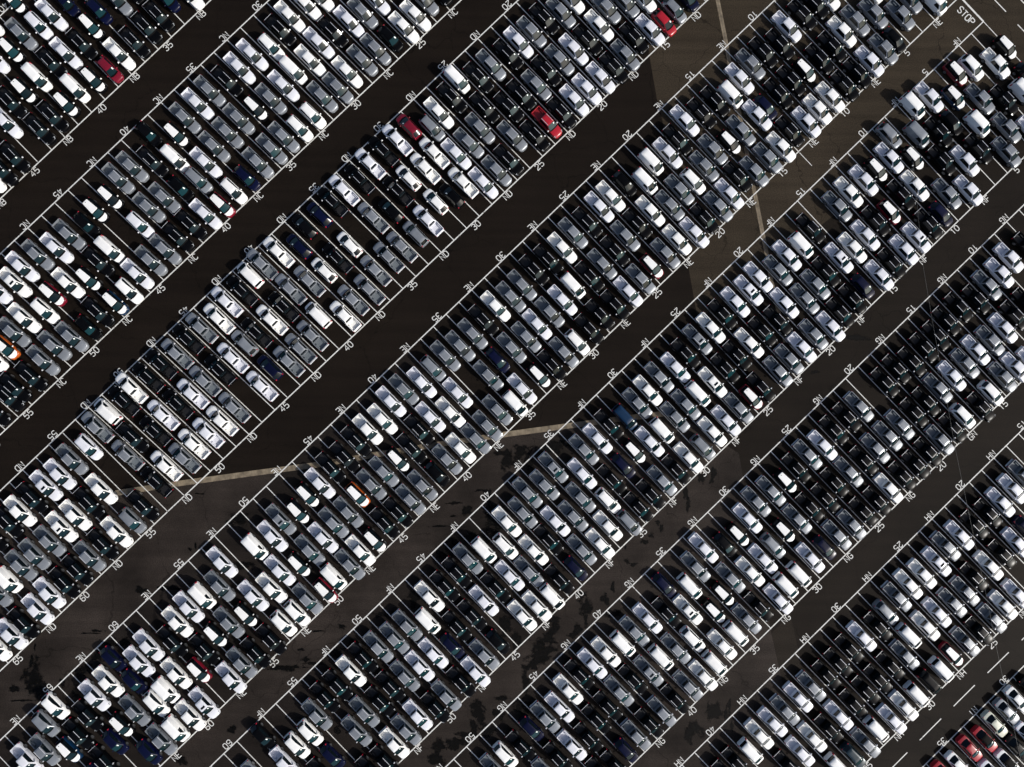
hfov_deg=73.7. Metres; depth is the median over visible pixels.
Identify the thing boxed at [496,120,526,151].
pickup truck
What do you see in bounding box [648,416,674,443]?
van
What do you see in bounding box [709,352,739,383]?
pickup truck
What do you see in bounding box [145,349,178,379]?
pickup truck
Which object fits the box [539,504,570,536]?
pickup truck
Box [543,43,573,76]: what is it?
pickup truck
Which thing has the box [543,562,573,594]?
pickup truck
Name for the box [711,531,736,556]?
hatchback
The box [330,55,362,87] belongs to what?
pickup truck
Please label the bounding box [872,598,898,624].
crossover
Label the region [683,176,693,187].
side window
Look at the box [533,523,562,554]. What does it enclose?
pickup truck
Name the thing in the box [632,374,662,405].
pickup truck
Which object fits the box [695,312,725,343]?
pickup truck
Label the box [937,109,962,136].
hatchback
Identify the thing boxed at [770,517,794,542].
crossover
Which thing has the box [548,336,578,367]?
pickup truck
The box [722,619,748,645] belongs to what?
van
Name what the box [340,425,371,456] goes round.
pickup truck
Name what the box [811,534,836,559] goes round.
hatchback
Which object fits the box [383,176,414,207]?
pickup truck
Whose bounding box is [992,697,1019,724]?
sedan
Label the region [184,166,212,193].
crossover
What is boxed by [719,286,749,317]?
pickup truck
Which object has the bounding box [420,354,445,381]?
crossover
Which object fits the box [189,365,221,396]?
pickup truck
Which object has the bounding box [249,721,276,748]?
hatchback
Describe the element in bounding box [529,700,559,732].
pickup truck
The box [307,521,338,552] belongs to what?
pickup truck
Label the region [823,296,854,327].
pickup truck
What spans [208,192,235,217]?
crossover
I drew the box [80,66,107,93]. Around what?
crossover
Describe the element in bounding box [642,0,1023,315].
parking lot
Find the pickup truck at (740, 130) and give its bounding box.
[725,114,755,146]
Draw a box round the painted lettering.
[0,0,1023,766]
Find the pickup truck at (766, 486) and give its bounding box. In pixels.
[754,475,785,505]
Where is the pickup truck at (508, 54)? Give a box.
[492,38,523,70]
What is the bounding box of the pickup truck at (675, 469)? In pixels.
[660,453,690,484]
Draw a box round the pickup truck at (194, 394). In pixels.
[177,378,209,409]
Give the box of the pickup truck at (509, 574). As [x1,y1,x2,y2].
[494,559,524,590]
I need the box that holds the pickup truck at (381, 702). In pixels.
[364,684,395,715]
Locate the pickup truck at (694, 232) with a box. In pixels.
[678,216,709,247]
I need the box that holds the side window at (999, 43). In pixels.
[996,41,1006,53]
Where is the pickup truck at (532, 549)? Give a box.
[518,533,548,565]
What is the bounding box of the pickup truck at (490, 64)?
[475,48,505,81]
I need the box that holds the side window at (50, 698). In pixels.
[48,695,61,707]
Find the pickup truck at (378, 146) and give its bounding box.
[368,136,399,167]
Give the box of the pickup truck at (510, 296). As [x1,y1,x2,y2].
[495,281,525,312]
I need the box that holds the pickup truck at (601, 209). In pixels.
[583,190,613,222]
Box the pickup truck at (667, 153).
[651,137,682,169]
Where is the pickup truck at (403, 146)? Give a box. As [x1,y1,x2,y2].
[382,124,412,156]
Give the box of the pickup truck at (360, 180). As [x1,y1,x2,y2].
[344,163,375,195]
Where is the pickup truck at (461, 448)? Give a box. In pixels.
[445,432,475,463]
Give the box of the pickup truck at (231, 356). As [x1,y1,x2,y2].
[217,342,249,373]
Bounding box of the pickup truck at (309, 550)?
[293,533,325,565]
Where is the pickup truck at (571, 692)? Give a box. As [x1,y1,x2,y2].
[552,672,583,704]
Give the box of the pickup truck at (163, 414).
[147,399,180,430]
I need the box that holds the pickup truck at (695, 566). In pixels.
[680,550,710,581]
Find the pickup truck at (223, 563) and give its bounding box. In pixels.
[205,545,237,577]
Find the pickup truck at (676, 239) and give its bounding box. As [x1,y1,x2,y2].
[661,223,691,255]
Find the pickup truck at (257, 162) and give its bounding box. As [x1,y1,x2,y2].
[241,146,273,178]
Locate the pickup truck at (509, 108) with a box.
[492,91,523,122]
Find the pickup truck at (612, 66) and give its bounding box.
[598,51,628,83]
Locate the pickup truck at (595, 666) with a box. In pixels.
[576,646,607,678]
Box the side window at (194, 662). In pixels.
[193,660,204,671]
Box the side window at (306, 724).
[305,722,316,734]
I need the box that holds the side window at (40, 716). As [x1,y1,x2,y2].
[38,713,52,725]
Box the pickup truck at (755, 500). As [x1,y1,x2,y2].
[740,485,770,516]
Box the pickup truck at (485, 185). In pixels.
[467,166,497,198]
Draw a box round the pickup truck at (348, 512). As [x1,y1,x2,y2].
[332,495,363,527]
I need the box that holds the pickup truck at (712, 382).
[696,366,726,397]
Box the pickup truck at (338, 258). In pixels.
[322,242,353,274]
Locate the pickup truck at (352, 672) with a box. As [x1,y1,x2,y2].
[335,654,366,686]
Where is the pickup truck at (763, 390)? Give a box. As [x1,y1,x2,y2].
[744,371,775,401]
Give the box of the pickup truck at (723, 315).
[706,298,736,329]
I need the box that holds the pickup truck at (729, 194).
[713,178,743,209]
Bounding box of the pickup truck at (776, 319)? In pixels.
[761,304,792,335]
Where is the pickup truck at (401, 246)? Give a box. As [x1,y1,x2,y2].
[386,231,417,262]
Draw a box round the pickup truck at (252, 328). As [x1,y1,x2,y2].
[241,318,273,348]
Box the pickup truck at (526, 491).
[512,476,542,507]
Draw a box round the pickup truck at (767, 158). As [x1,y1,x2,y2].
[751,141,782,173]
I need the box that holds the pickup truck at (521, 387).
[506,372,536,403]
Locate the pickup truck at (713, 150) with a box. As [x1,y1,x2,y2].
[696,133,727,165]
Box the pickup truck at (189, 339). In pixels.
[172,324,205,354]
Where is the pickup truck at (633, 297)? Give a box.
[612,275,642,306]
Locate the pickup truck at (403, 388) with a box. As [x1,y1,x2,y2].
[388,373,418,404]
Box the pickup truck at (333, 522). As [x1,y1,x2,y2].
[317,506,348,537]
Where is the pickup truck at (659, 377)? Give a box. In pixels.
[643,361,673,392]
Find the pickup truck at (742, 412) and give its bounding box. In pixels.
[723,392,753,423]
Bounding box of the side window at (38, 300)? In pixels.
[37,299,49,309]
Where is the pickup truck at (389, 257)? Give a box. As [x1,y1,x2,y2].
[373,242,404,272]
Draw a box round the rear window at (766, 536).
[762,534,769,540]
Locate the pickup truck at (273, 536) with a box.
[256,519,287,551]
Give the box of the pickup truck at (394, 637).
[378,621,409,653]
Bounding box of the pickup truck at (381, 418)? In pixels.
[366,403,397,433]
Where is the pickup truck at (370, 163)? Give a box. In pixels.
[354,148,386,179]
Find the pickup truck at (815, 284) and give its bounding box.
[799,268,830,299]
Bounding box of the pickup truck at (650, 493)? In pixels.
[635,477,665,508]
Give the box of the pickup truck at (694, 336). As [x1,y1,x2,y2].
[681,323,712,354]
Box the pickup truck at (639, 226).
[621,207,651,239]
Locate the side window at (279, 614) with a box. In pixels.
[278,612,290,624]
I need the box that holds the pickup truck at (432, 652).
[417,636,448,668]
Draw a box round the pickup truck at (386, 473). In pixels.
[368,455,398,486]
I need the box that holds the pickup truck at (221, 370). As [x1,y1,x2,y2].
[205,354,237,385]
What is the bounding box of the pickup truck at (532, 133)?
[519,119,549,151]
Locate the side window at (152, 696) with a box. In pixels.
[150,693,161,704]
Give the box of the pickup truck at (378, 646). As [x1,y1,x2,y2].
[362,630,393,662]
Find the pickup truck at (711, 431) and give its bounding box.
[696,415,726,446]
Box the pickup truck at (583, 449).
[568,433,598,464]
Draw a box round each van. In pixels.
[0,565,23,592]
[21,62,52,91]
[59,73,90,102]
[93,235,124,262]
[94,398,122,424]
[151,675,180,702]
[159,143,189,171]
[160,713,190,741]
[187,581,216,608]
[237,262,264,288]
[240,532,268,559]
[278,55,307,84]
[305,302,332,328]
[319,562,346,589]
[414,606,440,633]
[443,64,469,93]
[470,536,496,562]
[502,389,527,416]
[539,582,564,609]
[559,271,585,298]
[609,629,635,656]
[611,403,636,429]
[631,166,657,194]
[637,147,663,175]
[647,643,673,669]
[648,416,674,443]
[676,572,701,598]
[684,380,710,406]
[701,649,727,675]
[716,79,742,108]
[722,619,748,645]
[737,736,763,763]
[772,571,798,598]
[785,560,811,586]
[787,231,813,258]
[823,751,845,766]
[862,715,888,741]
[895,622,921,648]
[898,91,924,119]
[902,120,928,148]
[902,680,929,707]
[915,667,941,694]
[921,0,946,16]
[927,655,953,682]
[962,109,989,137]
[1007,77,1023,105]
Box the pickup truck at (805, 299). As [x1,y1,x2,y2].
[788,282,819,314]
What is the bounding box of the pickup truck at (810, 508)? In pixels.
[793,490,823,521]
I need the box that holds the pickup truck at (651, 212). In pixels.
[634,194,664,226]
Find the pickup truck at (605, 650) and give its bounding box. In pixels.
[590,635,620,666]
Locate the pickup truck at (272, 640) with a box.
[255,622,286,654]
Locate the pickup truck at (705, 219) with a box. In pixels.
[688,202,718,233]
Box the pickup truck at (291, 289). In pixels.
[275,274,307,305]
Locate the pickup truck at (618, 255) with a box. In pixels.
[599,235,629,266]
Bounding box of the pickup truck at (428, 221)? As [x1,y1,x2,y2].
[413,205,443,236]
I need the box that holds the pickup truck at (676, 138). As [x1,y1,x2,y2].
[661,123,691,155]
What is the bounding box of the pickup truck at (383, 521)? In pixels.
[368,506,399,537]
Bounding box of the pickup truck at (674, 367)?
[659,351,690,382]
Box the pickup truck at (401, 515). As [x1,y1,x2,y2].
[382,495,413,527]
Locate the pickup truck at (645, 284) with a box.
[625,263,655,294]
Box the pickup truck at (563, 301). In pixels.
[546,284,577,315]
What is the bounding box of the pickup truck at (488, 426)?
[472,409,502,440]
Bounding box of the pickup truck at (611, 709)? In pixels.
[591,688,622,720]
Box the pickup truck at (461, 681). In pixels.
[445,664,475,696]
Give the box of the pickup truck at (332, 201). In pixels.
[317,187,349,217]
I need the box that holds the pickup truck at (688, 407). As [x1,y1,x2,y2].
[670,388,700,419]
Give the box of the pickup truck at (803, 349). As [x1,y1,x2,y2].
[785,331,816,362]
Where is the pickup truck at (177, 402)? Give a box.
[162,388,195,419]
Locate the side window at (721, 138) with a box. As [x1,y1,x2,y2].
[720,137,730,149]
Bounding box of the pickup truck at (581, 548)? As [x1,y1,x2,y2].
[566,533,596,564]
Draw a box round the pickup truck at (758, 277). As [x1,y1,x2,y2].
[742,261,772,292]
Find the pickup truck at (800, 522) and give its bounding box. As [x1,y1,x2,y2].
[780,503,811,533]
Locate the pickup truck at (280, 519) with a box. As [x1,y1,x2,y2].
[265,503,296,534]
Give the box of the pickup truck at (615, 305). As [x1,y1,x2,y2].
[599,289,629,319]
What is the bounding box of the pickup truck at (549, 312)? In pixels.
[534,296,564,327]
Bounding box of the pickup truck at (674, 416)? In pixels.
[659,401,689,432]
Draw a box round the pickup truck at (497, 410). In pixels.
[481,394,512,424]
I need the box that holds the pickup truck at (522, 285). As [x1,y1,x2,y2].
[506,269,536,300]
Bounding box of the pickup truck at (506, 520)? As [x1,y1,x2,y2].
[491,505,521,536]
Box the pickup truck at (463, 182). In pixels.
[448,167,478,198]
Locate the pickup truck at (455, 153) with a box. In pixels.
[440,137,471,169]
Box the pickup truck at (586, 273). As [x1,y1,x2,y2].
[573,260,604,291]
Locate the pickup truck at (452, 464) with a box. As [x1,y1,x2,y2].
[431,443,462,474]
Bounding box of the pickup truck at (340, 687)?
[321,667,352,699]
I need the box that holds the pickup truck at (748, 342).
[733,327,763,357]
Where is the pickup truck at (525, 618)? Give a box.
[507,599,536,630]
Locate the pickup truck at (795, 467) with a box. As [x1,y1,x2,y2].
[780,451,810,482]
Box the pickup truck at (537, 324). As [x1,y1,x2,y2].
[521,308,551,339]
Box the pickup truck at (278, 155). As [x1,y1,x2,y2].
[255,132,287,164]
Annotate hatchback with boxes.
[56,0,80,17]
[72,211,100,237]
[73,314,102,339]
[84,0,112,24]
[86,761,96,766]
[95,55,123,83]
[99,645,127,671]
[101,727,128,754]
[120,667,147,693]
[135,120,163,147]
[135,737,162,764]
[161,0,180,12]
[166,175,194,201]
[233,165,260,191]
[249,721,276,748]
[257,355,283,380]
[286,233,312,259]
[292,214,317,239]
[306,202,332,227]
[311,257,337,283]
[319,742,345,766]
[337,231,362,257]
[377,24,403,52]
[378,198,403,223]
[395,165,421,191]
[396,113,421,139]
[423,189,448,214]
[424,460,449,486]
[439,183,464,208]
[439,632,464,658]
[485,347,509,372]
[485,627,510,653]
[518,714,543,740]
[562,555,587,580]
[610,452,635,478]
[611,170,636,197]
[613,736,637,762]
[651,8,676,36]
[651,571,675,597]
[661,0,686,24]
[680,0,698,12]
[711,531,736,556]
[752,94,777,120]
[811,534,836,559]
[849,273,874,298]
[880,26,905,53]
[927,201,952,227]
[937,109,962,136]
[1011,61,1023,77]
[1011,515,1023,534]
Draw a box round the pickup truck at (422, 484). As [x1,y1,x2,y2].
[407,469,437,500]
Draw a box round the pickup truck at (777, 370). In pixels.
[762,355,792,386]
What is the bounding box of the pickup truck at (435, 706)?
[419,690,450,722]
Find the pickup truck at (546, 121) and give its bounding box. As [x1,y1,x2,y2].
[531,106,561,138]
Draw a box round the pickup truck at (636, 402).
[621,387,652,418]
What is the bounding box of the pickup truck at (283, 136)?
[267,120,299,152]
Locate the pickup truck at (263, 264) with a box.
[246,248,278,279]
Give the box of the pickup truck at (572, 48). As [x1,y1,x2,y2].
[558,33,588,65]
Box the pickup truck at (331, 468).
[314,451,345,482]
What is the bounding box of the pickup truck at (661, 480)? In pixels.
[646,464,676,495]
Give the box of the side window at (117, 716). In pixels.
[116,715,127,725]
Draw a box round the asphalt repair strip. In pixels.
[772,614,801,683]
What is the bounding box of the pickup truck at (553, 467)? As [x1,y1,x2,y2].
[538,451,567,482]
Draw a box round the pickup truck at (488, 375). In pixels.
[472,359,503,390]
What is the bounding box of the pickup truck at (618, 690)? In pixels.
[603,674,633,705]
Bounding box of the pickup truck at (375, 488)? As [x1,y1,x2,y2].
[355,468,386,499]
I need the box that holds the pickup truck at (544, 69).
[530,54,560,87]
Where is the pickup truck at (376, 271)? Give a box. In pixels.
[360,255,391,286]
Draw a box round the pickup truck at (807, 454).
[791,438,822,469]
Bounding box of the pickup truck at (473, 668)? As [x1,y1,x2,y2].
[460,654,490,686]
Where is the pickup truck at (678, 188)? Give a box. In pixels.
[663,174,693,205]
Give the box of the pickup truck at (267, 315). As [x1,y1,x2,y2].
[256,304,288,335]
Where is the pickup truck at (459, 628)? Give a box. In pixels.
[441,609,471,641]
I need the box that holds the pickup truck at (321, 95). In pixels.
[305,80,337,112]
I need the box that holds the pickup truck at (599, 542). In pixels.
[584,527,614,558]
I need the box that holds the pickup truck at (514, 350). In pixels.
[496,331,526,362]
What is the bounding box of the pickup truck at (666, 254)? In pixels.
[649,237,679,268]
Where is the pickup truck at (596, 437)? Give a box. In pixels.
[582,422,612,453]
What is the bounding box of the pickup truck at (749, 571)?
[734,555,764,586]
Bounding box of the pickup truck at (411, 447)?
[396,432,426,463]
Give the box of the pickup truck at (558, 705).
[544,690,574,722]
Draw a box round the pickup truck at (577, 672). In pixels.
[563,657,593,688]
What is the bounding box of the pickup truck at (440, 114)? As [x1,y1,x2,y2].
[423,96,453,128]
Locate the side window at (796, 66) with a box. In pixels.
[795,65,805,76]
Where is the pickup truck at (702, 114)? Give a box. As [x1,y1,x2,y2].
[685,97,716,129]
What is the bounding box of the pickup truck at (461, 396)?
[442,377,472,407]
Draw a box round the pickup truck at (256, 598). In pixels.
[237,579,268,610]
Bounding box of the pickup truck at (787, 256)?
[770,239,801,270]
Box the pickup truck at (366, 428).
[351,413,382,444]
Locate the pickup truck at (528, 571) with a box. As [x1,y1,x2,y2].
[513,555,543,586]
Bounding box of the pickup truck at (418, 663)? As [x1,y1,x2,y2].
[404,648,434,681]
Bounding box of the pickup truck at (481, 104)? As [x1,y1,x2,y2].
[468,91,498,123]
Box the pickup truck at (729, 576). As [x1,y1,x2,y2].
[714,561,745,592]
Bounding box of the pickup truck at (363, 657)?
[347,640,377,672]
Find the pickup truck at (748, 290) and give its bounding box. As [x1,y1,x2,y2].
[732,274,763,305]
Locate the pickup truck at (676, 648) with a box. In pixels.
[660,632,690,663]
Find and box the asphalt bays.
[0,352,668,766]
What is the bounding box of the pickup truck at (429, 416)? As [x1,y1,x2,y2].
[414,401,445,431]
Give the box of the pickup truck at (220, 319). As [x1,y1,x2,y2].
[203,303,235,334]
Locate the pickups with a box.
[0,0,1023,766]
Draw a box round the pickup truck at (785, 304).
[768,287,798,318]
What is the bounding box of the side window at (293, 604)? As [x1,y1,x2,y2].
[292,602,302,613]
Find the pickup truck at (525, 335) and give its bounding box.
[511,321,541,352]
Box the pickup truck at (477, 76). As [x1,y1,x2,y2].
[462,61,493,93]
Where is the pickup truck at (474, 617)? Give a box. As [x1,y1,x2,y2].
[456,598,486,630]
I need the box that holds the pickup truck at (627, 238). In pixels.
[609,219,639,251]
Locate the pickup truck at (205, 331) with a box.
[185,313,218,343]
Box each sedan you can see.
[930,759,944,766]
[943,750,967,766]
[955,733,982,761]
[970,724,997,751]
[977,758,993,766]
[980,709,1007,736]
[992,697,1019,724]
[993,747,1018,766]
[1002,685,1023,711]
[1002,733,1023,759]
[1012,720,1023,738]
[1016,674,1023,688]
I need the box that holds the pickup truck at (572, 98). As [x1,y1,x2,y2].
[558,83,588,116]
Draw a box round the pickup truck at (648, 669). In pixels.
[633,654,663,686]
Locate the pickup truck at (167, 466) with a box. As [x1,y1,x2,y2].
[150,450,183,481]
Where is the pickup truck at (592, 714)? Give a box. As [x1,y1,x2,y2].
[580,702,610,733]
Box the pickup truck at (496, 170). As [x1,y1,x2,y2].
[480,154,511,186]
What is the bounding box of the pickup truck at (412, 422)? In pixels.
[403,413,434,444]
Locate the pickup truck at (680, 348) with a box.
[669,337,699,368]
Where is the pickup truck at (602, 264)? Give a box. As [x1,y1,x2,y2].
[586,248,616,279]
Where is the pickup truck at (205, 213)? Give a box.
[188,198,222,229]
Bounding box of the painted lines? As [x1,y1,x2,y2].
[0,0,1023,766]
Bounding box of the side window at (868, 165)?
[867,164,877,176]
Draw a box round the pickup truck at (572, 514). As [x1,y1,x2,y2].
[557,499,587,530]
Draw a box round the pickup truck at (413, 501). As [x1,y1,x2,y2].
[395,483,425,514]
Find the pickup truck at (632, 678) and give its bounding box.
[616,662,647,693]
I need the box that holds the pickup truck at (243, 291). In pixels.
[227,276,259,307]
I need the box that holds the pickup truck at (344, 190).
[328,174,359,206]
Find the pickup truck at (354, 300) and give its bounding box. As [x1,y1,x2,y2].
[337,284,369,315]
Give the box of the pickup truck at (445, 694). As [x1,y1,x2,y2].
[430,678,461,710]
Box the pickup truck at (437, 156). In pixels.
[419,137,449,169]
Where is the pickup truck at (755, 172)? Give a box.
[738,155,768,187]
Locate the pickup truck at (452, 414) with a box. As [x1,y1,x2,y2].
[434,396,465,427]
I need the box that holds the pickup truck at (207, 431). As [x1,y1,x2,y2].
[192,417,225,448]
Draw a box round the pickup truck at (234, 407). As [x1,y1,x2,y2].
[218,392,250,422]
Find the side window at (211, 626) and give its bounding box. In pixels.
[210,624,221,635]
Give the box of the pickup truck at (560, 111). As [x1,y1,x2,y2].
[545,96,576,128]
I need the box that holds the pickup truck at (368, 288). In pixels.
[354,274,385,304]
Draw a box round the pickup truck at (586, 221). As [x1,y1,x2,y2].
[571,206,602,237]
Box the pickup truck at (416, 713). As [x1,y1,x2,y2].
[402,697,432,730]
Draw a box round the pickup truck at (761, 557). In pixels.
[747,542,777,573]
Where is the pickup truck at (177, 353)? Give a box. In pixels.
[161,338,194,369]
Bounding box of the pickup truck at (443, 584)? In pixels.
[429,569,459,601]
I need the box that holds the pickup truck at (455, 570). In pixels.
[440,555,471,587]
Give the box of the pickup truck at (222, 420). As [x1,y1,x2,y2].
[206,405,238,436]
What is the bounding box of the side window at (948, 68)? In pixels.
[947,67,957,79]
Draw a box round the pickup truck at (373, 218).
[357,202,389,233]
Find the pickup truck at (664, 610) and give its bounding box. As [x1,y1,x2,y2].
[650,595,680,627]
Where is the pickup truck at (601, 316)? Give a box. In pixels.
[584,298,614,329]
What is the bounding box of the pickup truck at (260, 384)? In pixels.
[246,371,278,401]
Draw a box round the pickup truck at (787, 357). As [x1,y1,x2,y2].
[773,343,803,374]
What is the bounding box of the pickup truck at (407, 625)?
[391,608,422,640]
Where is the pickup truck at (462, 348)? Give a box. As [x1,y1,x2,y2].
[445,330,475,361]
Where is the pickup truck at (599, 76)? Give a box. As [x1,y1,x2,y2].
[585,61,615,93]
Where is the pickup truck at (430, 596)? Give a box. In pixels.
[414,580,444,611]
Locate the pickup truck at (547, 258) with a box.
[532,243,562,274]
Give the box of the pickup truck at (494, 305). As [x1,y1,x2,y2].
[479,290,510,321]
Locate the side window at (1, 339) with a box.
[0,337,10,346]
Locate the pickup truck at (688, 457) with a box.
[673,441,702,472]
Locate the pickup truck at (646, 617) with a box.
[631,601,662,633]
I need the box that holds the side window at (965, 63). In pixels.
[962,61,973,73]
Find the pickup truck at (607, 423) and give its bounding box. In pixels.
[593,408,623,439]
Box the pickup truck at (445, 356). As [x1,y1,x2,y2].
[430,339,460,370]
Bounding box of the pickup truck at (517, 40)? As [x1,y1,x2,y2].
[503,25,533,58]
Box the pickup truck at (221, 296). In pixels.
[211,286,243,317]
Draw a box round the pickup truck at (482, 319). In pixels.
[467,304,498,335]
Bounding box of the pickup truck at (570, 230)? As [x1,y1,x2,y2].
[557,217,587,248]
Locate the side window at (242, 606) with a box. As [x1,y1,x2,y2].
[241,604,252,615]
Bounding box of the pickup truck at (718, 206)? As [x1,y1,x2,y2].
[702,190,732,221]
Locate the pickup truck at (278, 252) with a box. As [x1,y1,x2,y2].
[262,236,294,267]
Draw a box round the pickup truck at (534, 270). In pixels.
[518,254,548,285]
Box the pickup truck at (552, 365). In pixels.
[536,349,566,380]
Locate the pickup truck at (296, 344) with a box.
[285,333,317,364]
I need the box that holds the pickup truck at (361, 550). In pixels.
[344,533,375,565]
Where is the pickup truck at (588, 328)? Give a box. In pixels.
[573,312,603,344]
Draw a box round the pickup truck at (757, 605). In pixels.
[742,589,772,620]
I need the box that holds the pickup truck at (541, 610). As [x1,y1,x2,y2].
[521,589,551,621]
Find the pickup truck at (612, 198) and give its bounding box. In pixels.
[595,180,625,211]
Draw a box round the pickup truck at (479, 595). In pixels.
[468,583,498,615]
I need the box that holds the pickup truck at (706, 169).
[688,150,718,182]
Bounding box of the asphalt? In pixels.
[651,68,1023,766]
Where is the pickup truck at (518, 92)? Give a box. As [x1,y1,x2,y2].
[505,78,535,111]
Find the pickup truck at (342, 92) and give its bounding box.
[321,71,353,103]
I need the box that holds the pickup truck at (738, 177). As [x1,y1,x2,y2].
[721,160,751,192]
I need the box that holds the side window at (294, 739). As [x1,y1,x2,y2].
[292,735,302,746]
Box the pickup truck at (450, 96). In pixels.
[436,81,466,113]
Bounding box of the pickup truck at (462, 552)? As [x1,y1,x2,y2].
[452,542,482,573]
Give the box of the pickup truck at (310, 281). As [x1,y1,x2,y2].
[294,266,325,296]
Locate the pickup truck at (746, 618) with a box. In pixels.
[730,602,761,633]
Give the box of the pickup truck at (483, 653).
[468,637,499,669]
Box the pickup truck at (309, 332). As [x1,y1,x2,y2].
[296,320,328,350]
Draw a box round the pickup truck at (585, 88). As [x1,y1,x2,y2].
[570,72,601,105]
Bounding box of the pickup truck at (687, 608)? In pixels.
[672,593,702,624]
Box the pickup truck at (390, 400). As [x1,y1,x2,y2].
[375,385,406,416]
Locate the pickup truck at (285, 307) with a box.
[268,291,300,322]
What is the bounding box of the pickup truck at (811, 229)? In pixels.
[794,212,825,243]
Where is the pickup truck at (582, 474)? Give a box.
[566,457,596,488]
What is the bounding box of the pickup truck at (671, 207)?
[654,189,684,221]
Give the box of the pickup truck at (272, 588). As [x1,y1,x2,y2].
[255,571,287,602]
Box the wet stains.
[9,334,870,766]
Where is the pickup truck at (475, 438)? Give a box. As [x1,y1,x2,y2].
[460,422,490,453]
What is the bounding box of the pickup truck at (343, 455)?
[328,440,359,472]
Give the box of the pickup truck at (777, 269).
[762,254,792,285]
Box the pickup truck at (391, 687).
[374,669,405,701]
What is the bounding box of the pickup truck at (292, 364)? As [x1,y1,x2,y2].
[273,346,305,376]
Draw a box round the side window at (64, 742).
[62,740,74,751]
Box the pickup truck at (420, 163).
[410,153,440,184]
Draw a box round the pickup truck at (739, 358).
[721,339,751,370]
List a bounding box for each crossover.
[0,37,26,64]
[0,335,20,359]
[0,356,9,371]
[5,0,28,15]
[10,77,39,104]
[24,10,53,39]
[30,297,59,323]
[31,709,60,736]
[38,281,67,306]
[41,691,70,719]
[53,91,80,117]
[56,735,83,762]
[74,433,103,459]
[75,266,103,291]
[78,13,105,40]
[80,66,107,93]
[82,197,109,223]
[97,184,124,210]
[101,290,129,315]
[108,710,135,736]
[114,277,143,303]
[118,506,146,533]
[125,211,154,237]
[142,689,169,716]
[163,121,190,147]
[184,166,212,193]
[186,656,212,682]
[202,621,228,646]
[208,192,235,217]
[219,177,247,204]
[231,330,258,356]
[233,601,259,626]
[242,95,268,121]
[257,32,284,60]
[270,609,296,636]
[283,599,310,625]
[283,731,310,758]
[285,114,313,141]
[285,498,310,523]
[286,551,311,576]
[294,482,320,507]
[296,718,323,745]
[298,101,326,129]
[312,577,338,602]
[344,481,370,506]
[362,527,387,552]
[385,446,410,471]
[402,221,428,247]
[418,114,445,141]
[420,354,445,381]
[492,532,517,558]
[492,740,517,766]
[526,363,550,387]
[564,329,589,355]
[594,487,620,513]
[616,509,641,535]
[621,438,645,463]
[639,253,663,278]
[679,168,705,194]
[679,625,704,651]
[689,433,715,459]
[701,597,725,622]
[709,580,734,605]
[716,129,740,155]
[724,521,749,546]
[738,384,762,409]
[759,532,785,558]
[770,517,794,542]
[772,468,796,492]
[791,58,815,84]
[839,741,865,766]
[863,157,887,182]
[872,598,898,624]
[875,122,901,149]
[876,199,900,224]
[899,145,923,171]
[937,641,963,666]
[940,84,964,110]
[942,60,967,86]
[948,403,975,428]
[957,53,983,81]
[976,380,1003,405]
[991,35,1016,60]
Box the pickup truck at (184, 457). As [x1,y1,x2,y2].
[168,442,201,473]
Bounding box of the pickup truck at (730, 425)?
[710,404,740,435]
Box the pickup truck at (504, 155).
[493,143,523,175]
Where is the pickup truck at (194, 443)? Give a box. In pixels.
[178,428,210,459]
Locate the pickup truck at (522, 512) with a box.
[507,496,537,527]
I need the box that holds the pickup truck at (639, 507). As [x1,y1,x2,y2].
[623,490,652,521]
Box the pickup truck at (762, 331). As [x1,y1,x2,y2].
[746,315,776,346]
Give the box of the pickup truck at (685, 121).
[669,104,699,136]
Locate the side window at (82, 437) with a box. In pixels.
[81,435,94,447]
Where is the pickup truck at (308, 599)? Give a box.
[291,582,322,613]
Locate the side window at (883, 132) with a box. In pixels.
[879,130,890,141]
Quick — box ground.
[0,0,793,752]
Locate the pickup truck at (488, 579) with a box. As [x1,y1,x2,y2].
[479,570,509,602]
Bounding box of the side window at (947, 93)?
[944,91,955,103]
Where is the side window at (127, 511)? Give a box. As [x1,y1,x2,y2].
[126,509,137,520]
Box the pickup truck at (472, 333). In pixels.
[457,317,487,349]
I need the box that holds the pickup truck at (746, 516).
[731,502,762,533]
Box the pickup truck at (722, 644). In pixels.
[706,628,736,659]
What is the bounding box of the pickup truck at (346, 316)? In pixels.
[330,301,361,331]
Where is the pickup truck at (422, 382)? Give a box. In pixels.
[406,366,436,397]
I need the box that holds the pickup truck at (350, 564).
[334,548,365,579]
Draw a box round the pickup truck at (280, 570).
[263,554,295,585]
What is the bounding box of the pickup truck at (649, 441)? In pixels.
[634,425,664,456]
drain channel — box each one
[115,411,665,495]
[716,0,786,342]
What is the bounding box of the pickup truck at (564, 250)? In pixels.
[546,231,576,263]
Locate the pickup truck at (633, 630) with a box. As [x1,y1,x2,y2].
[618,614,649,646]
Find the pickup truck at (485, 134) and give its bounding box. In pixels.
[464,112,494,144]
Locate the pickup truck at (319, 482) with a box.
[304,466,335,498]
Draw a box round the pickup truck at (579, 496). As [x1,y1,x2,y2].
[565,481,595,512]
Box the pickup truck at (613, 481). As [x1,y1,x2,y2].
[595,463,626,494]
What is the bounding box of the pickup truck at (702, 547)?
[687,532,718,562]
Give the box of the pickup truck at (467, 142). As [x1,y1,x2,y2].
[452,127,483,158]
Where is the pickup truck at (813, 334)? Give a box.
[797,318,827,349]
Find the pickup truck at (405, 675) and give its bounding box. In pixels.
[389,659,419,691]
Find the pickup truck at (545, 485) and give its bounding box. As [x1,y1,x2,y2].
[529,468,559,499]
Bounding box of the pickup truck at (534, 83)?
[520,69,550,101]
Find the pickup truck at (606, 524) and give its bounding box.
[592,509,622,540]

